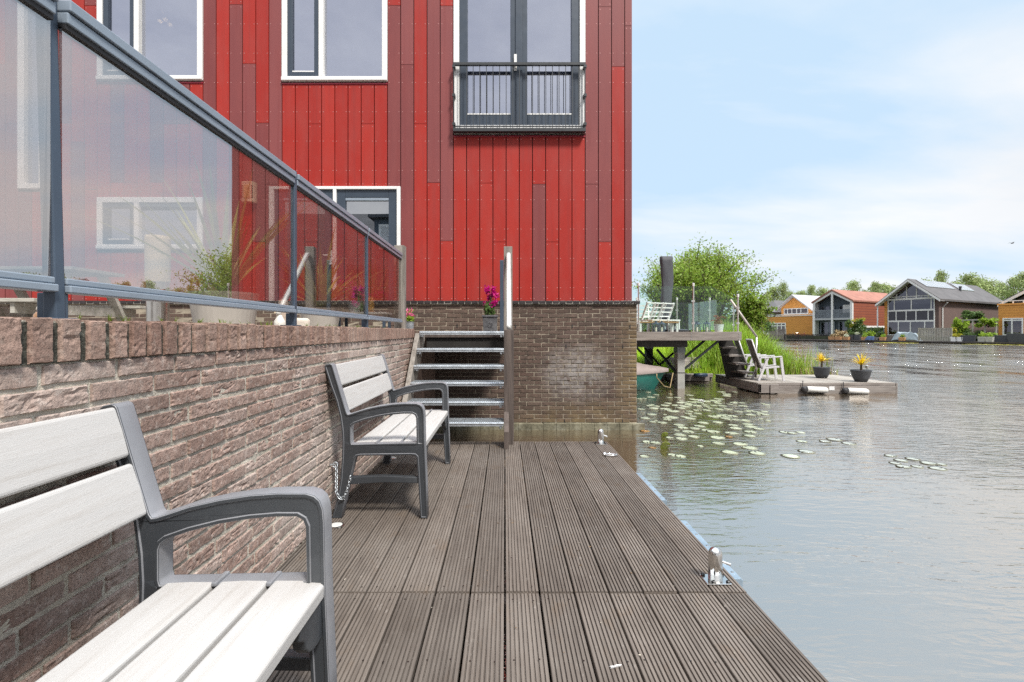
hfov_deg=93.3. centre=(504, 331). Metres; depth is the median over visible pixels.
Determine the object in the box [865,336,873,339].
covered bundle
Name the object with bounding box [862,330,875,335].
shrub
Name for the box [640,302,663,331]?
white chair
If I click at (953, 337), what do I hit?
planter
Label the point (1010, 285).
tree
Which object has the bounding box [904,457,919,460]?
lily pad
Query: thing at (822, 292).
tree
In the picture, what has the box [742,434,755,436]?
lily pad
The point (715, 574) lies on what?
mooring bollard
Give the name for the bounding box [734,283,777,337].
shrub
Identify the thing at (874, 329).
shrub
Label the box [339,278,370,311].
potted geranium
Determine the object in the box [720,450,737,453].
lily pad
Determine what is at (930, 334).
fence
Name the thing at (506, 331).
stairs
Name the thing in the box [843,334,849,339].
planter
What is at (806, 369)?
dry reeds
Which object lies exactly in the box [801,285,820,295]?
tree
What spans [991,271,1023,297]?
tree
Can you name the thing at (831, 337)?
planter
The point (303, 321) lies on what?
cushion
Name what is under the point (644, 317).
white chair
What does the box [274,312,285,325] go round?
garden statue
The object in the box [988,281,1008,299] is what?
tree
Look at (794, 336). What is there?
fence
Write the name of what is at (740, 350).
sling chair
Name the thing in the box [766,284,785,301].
tree
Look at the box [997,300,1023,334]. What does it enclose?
orange block
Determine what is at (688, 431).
lily pad
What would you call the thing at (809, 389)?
fender
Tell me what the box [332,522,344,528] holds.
deck light
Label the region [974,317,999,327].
shrub
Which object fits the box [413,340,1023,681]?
water
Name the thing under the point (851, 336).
planter
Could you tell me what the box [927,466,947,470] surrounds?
lily pad
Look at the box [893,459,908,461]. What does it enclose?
lily pad
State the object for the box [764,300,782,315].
brown house
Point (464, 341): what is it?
landing
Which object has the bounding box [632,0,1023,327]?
sky
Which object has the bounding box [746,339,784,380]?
sling chair
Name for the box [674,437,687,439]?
lily pad
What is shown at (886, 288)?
tree
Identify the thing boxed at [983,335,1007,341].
planter
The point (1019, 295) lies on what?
roof
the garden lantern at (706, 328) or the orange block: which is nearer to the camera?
the garden lantern at (706, 328)
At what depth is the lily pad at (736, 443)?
6.40 m
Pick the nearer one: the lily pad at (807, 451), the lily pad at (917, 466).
the lily pad at (917, 466)
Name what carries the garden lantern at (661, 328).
on the raised platform
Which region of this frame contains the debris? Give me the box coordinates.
[344,443,734,654]
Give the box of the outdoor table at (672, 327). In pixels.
[637,322,678,331]
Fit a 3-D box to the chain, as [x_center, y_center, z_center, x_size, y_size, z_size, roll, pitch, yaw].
[-0.982,0.895,2.864,0.166,0.187,0.070,0,0,39]
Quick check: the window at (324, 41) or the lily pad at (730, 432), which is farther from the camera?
the window at (324, 41)
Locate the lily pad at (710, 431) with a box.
[706,430,719,432]
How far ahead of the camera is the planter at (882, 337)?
66.06 m
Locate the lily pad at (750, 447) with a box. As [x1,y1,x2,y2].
[740,446,757,449]
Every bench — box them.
[0,401,336,681]
[324,354,450,517]
[884,335,898,340]
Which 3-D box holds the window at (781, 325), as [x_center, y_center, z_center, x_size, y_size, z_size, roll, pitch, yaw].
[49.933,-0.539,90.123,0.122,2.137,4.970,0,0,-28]
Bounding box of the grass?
[637,345,723,378]
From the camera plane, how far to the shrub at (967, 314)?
61.54 m
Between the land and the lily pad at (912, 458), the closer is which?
the lily pad at (912, 458)
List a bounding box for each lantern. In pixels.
[368,297,374,311]
[652,321,659,331]
[658,321,664,331]
[694,321,700,331]
[703,321,710,331]
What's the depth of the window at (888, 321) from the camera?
68.08 m
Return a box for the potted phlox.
[406,308,414,328]
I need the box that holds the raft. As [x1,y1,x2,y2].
[666,374,708,380]
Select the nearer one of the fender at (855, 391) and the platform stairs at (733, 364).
the fender at (855, 391)
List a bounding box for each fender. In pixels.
[693,373,707,376]
[801,381,828,392]
[842,382,868,393]
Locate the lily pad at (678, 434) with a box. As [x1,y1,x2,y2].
[672,433,685,435]
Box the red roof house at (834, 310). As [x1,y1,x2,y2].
[811,289,886,335]
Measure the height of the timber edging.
0.618 m
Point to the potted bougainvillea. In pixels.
(489, 320)
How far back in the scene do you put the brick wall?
1.59 m
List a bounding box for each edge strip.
[637,473,666,505]
[680,520,742,586]
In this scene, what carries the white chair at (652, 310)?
on the raised platform
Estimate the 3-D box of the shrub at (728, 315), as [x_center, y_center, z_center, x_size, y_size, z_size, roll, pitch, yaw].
[10.834,-0.265,24.967,2.978,2.688,2.884,0,0,35]
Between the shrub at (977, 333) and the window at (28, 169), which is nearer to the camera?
the window at (28, 169)
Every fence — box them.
[0,0,405,328]
[768,329,785,338]
[784,334,828,339]
[918,328,951,340]
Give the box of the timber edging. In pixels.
[661,373,712,379]
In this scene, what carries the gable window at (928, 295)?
in the brick house at (912, 305)
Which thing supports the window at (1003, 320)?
in the orange block
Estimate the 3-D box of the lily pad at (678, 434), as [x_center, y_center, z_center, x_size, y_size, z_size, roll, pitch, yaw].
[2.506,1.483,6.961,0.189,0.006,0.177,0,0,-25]
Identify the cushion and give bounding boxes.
[297,318,309,325]
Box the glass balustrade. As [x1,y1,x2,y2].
[636,283,739,331]
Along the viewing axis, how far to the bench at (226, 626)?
1.13 m
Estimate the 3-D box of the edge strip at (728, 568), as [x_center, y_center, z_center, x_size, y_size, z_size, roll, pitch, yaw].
[1.044,1.130,2.495,0.043,0.059,0.670,0,0,0]
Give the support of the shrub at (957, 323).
on the quay
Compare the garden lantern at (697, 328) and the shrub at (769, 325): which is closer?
the garden lantern at (697, 328)
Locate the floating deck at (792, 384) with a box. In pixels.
[715,374,897,393]
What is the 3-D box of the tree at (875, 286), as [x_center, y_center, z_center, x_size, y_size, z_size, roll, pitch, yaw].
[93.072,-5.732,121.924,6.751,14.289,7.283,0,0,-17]
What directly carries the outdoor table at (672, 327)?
on the raised platform
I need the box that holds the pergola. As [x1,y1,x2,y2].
[961,319,996,334]
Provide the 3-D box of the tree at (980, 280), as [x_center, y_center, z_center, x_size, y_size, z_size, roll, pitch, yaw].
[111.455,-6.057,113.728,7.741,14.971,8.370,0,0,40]
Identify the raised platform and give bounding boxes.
[637,332,741,388]
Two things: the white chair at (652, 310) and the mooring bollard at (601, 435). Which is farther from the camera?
the white chair at (652, 310)
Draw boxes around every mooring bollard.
[594,429,606,444]
[699,546,731,584]
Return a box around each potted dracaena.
[812,352,835,377]
[849,352,876,381]
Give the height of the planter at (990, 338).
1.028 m
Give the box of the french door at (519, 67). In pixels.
[452,0,586,134]
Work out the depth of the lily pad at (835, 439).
6.62 m
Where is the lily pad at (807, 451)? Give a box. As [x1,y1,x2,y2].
[797,449,815,452]
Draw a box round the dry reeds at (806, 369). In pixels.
[771,359,837,374]
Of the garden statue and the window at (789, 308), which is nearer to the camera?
the garden statue
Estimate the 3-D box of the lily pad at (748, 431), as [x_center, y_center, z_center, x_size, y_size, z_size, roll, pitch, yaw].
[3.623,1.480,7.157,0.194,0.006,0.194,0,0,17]
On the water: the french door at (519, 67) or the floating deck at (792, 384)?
the floating deck at (792, 384)
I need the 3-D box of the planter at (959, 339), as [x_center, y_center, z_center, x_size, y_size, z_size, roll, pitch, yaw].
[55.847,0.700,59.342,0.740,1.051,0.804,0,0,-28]
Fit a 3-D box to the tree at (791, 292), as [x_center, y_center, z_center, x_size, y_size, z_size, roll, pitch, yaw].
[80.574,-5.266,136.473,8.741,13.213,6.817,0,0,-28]
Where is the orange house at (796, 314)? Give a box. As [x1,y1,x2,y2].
[760,294,819,334]
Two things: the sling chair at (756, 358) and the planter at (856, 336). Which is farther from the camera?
the planter at (856, 336)
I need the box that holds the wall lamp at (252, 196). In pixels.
[241,181,256,203]
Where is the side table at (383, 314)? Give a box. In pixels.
[338,312,391,327]
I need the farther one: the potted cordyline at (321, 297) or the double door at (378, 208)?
the double door at (378, 208)
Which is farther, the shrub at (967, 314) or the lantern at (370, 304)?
the shrub at (967, 314)
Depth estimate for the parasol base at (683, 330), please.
13.30 m
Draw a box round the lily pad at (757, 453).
[748,451,765,454]
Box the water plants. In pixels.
[874,342,1014,344]
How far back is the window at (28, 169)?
7.41 m
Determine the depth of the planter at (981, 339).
57.13 m
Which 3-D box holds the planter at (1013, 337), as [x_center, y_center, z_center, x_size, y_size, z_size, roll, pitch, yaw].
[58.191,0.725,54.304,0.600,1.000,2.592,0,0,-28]
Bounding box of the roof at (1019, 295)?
[997,290,1023,306]
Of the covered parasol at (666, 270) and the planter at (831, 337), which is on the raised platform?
the covered parasol at (666, 270)
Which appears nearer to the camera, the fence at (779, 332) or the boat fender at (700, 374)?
the boat fender at (700, 374)
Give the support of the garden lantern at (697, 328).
on the raised platform
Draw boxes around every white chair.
[637,305,648,331]
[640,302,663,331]
[648,302,671,331]
[656,302,679,331]
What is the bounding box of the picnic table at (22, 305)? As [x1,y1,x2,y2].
[0,266,145,320]
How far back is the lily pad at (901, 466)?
5.30 m
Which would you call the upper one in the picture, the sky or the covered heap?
the sky
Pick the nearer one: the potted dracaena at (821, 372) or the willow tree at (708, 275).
the potted dracaena at (821, 372)
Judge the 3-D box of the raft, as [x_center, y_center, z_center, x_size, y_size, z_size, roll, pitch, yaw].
[5.488,1.375,14.550,1.130,0.180,0.500,0,0,0]
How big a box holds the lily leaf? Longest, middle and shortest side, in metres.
0.135 x 0.133 x 0.007 m
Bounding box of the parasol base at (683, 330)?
[665,326,688,331]
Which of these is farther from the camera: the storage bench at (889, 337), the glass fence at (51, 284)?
the storage bench at (889, 337)
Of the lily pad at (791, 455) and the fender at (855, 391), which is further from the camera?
the fender at (855, 391)
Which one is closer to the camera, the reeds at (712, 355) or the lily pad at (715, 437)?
the lily pad at (715, 437)
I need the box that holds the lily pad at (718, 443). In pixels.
[711,441,724,444]
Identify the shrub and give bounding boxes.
[637,308,661,331]
[716,307,741,328]
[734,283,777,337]
[739,313,777,335]
[830,329,846,338]
[844,318,866,334]
[849,317,865,327]
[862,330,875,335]
[867,327,884,336]
[951,317,969,336]
[961,310,986,323]
[962,328,983,339]
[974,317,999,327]
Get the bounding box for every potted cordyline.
[83,153,313,323]
[268,225,385,326]
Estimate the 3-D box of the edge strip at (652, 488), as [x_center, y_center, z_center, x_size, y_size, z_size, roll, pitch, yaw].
[1.044,1.130,3.475,0.043,0.059,0.610,0,0,0]
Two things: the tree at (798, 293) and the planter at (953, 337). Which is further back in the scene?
the tree at (798, 293)
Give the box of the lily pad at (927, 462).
[919,461,937,464]
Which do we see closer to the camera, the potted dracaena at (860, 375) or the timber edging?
the potted dracaena at (860, 375)
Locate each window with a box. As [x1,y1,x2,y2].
[17,3,39,189]
[95,0,202,81]
[95,197,202,249]
[281,0,387,82]
[760,323,785,332]
[784,308,807,313]
[820,306,834,317]
[820,321,834,334]
[888,287,932,299]
[888,298,934,310]
[888,321,934,334]
[1002,318,1023,334]
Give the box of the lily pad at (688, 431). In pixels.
[681,430,693,432]
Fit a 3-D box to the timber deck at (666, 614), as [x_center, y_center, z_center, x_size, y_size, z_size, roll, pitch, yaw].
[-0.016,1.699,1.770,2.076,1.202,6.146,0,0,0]
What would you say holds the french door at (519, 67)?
in the red house at (454, 146)
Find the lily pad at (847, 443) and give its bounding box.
[841,441,856,444]
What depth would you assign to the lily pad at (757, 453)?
5.87 m
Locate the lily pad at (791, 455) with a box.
[780,454,799,457]
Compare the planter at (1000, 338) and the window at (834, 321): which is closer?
the planter at (1000, 338)
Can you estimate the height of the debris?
0.002 m
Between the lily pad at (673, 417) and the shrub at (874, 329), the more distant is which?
the shrub at (874, 329)
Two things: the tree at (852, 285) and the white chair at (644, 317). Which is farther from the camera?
the tree at (852, 285)
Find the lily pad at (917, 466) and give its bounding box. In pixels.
[910,465,923,467]
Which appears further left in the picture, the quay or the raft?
the raft
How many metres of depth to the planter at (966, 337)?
58.41 m
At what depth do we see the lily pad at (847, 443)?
6.40 m
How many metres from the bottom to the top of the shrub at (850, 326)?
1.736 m
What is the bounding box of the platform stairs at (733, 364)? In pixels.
[718,299,757,378]
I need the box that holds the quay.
[771,339,1023,344]
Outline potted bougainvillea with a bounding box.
[482,285,498,330]
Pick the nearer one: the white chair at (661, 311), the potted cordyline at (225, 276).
the potted cordyline at (225, 276)
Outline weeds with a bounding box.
[77,312,383,327]
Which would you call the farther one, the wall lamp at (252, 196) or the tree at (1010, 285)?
the tree at (1010, 285)
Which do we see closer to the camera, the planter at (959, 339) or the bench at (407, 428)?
the bench at (407, 428)
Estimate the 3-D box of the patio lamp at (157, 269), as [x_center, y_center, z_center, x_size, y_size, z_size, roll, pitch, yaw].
[-3.373,-0.446,4.700,0.216,0.969,0.216,0,0,0]
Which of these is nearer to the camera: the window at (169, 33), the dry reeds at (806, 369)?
the window at (169, 33)
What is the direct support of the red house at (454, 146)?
on the water
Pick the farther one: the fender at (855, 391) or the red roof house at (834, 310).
the red roof house at (834, 310)
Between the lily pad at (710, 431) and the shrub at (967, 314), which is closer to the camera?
the lily pad at (710, 431)
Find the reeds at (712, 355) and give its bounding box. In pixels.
[653,317,838,377]
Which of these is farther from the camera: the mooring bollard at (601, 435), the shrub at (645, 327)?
the shrub at (645, 327)
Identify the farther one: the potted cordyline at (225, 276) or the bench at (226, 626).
the potted cordyline at (225, 276)
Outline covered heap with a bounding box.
[892,332,917,340]
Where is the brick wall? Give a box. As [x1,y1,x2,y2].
[0,317,413,681]
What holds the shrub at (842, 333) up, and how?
on the quay
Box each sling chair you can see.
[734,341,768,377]
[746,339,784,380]
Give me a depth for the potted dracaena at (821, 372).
12.70 m
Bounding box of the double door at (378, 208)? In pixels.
[269,186,400,300]
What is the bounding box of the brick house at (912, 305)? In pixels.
[875,279,1001,335]
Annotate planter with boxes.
[828,334,835,339]
[835,334,841,339]
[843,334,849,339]
[848,332,854,339]
[853,332,861,339]
[879,334,886,340]
[898,334,906,340]
[950,333,957,341]
[955,333,962,341]
[961,332,976,341]
[977,333,985,341]
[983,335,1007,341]
[985,333,994,341]
[1006,333,1023,341]
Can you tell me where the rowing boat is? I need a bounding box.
[637,362,672,389]
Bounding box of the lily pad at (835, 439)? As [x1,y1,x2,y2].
[826,438,842,440]
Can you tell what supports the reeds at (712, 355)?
on the water
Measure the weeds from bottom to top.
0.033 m
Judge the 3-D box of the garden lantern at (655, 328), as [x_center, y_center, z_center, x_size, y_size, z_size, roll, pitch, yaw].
[3.919,-0.130,12.550,0.195,0.280,0.195,0,0,-22]
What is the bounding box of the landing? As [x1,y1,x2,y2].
[413,334,503,409]
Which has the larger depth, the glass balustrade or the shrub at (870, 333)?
the shrub at (870, 333)
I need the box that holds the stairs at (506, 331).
[402,246,513,448]
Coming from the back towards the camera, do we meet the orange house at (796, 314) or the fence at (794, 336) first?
the orange house at (796, 314)
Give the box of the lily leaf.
[660,442,669,448]
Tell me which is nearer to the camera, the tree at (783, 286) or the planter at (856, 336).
the planter at (856, 336)
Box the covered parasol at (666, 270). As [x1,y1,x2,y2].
[653,256,673,330]
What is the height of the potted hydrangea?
0.448 m
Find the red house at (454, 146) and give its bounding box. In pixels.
[0,0,644,429]
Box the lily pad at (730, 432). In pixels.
[723,431,738,434]
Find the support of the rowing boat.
on the water
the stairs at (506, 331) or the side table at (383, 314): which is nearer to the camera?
the stairs at (506, 331)
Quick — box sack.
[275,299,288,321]
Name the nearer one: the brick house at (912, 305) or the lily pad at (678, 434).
the lily pad at (678, 434)
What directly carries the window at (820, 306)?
in the red roof house at (834, 310)
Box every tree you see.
[632,236,791,344]
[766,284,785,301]
[774,281,789,300]
[783,290,795,300]
[796,290,806,294]
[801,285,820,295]
[811,287,828,295]
[844,279,867,291]
[868,280,882,292]
[879,282,893,293]
[934,269,956,283]
[951,272,995,294]
[972,274,990,291]
[977,278,1002,300]
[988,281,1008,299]
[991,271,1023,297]
[995,277,1022,299]
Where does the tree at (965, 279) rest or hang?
on the land
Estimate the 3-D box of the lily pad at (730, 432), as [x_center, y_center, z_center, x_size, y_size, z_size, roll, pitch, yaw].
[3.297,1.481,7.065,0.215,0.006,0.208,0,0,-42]
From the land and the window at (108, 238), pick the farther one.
the land
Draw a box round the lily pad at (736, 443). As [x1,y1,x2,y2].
[732,442,747,444]
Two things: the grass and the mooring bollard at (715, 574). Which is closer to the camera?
the mooring bollard at (715, 574)
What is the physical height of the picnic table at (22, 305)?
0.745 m
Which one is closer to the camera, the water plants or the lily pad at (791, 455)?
the lily pad at (791, 455)
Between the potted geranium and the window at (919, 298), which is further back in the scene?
the window at (919, 298)
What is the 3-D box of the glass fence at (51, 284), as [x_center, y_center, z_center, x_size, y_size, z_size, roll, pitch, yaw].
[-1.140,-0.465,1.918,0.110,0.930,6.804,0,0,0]
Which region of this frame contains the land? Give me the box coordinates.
[762,335,977,340]
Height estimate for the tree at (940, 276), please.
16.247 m
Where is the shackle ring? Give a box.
[602,452,617,455]
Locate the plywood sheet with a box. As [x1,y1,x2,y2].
[665,357,700,368]
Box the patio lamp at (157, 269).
[144,234,170,320]
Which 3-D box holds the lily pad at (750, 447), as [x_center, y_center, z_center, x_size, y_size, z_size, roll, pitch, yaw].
[3.127,1.482,6.180,0.200,0.006,0.197,0,0,-23]
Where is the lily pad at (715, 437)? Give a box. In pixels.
[709,435,724,438]
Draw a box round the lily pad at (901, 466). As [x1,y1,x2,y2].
[895,464,911,467]
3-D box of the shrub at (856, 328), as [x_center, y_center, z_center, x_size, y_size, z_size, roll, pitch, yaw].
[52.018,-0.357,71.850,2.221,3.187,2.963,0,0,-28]
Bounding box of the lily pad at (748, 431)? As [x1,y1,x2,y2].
[743,430,756,432]
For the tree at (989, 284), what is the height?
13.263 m
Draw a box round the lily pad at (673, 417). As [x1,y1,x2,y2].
[664,416,678,418]
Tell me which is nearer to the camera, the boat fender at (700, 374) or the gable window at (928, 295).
the boat fender at (700, 374)
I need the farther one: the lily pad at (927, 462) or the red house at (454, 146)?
the red house at (454, 146)
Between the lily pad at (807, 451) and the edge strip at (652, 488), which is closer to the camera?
the edge strip at (652, 488)
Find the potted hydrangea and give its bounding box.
[711,315,726,331]
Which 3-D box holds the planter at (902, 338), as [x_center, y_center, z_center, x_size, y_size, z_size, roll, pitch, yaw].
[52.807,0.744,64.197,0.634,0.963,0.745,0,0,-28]
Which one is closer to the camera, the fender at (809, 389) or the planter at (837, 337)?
the fender at (809, 389)
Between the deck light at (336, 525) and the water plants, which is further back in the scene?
the water plants
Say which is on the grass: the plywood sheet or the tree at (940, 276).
the plywood sheet
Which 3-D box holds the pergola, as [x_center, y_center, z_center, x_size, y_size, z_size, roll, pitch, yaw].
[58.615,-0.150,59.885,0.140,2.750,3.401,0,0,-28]
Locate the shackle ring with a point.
(606, 454)
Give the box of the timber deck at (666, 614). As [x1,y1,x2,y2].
[266,441,827,681]
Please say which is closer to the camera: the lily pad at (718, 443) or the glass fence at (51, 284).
the glass fence at (51, 284)
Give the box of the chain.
[335,463,351,499]
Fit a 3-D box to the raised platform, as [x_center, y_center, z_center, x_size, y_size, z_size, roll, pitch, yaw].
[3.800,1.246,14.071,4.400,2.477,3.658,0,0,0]

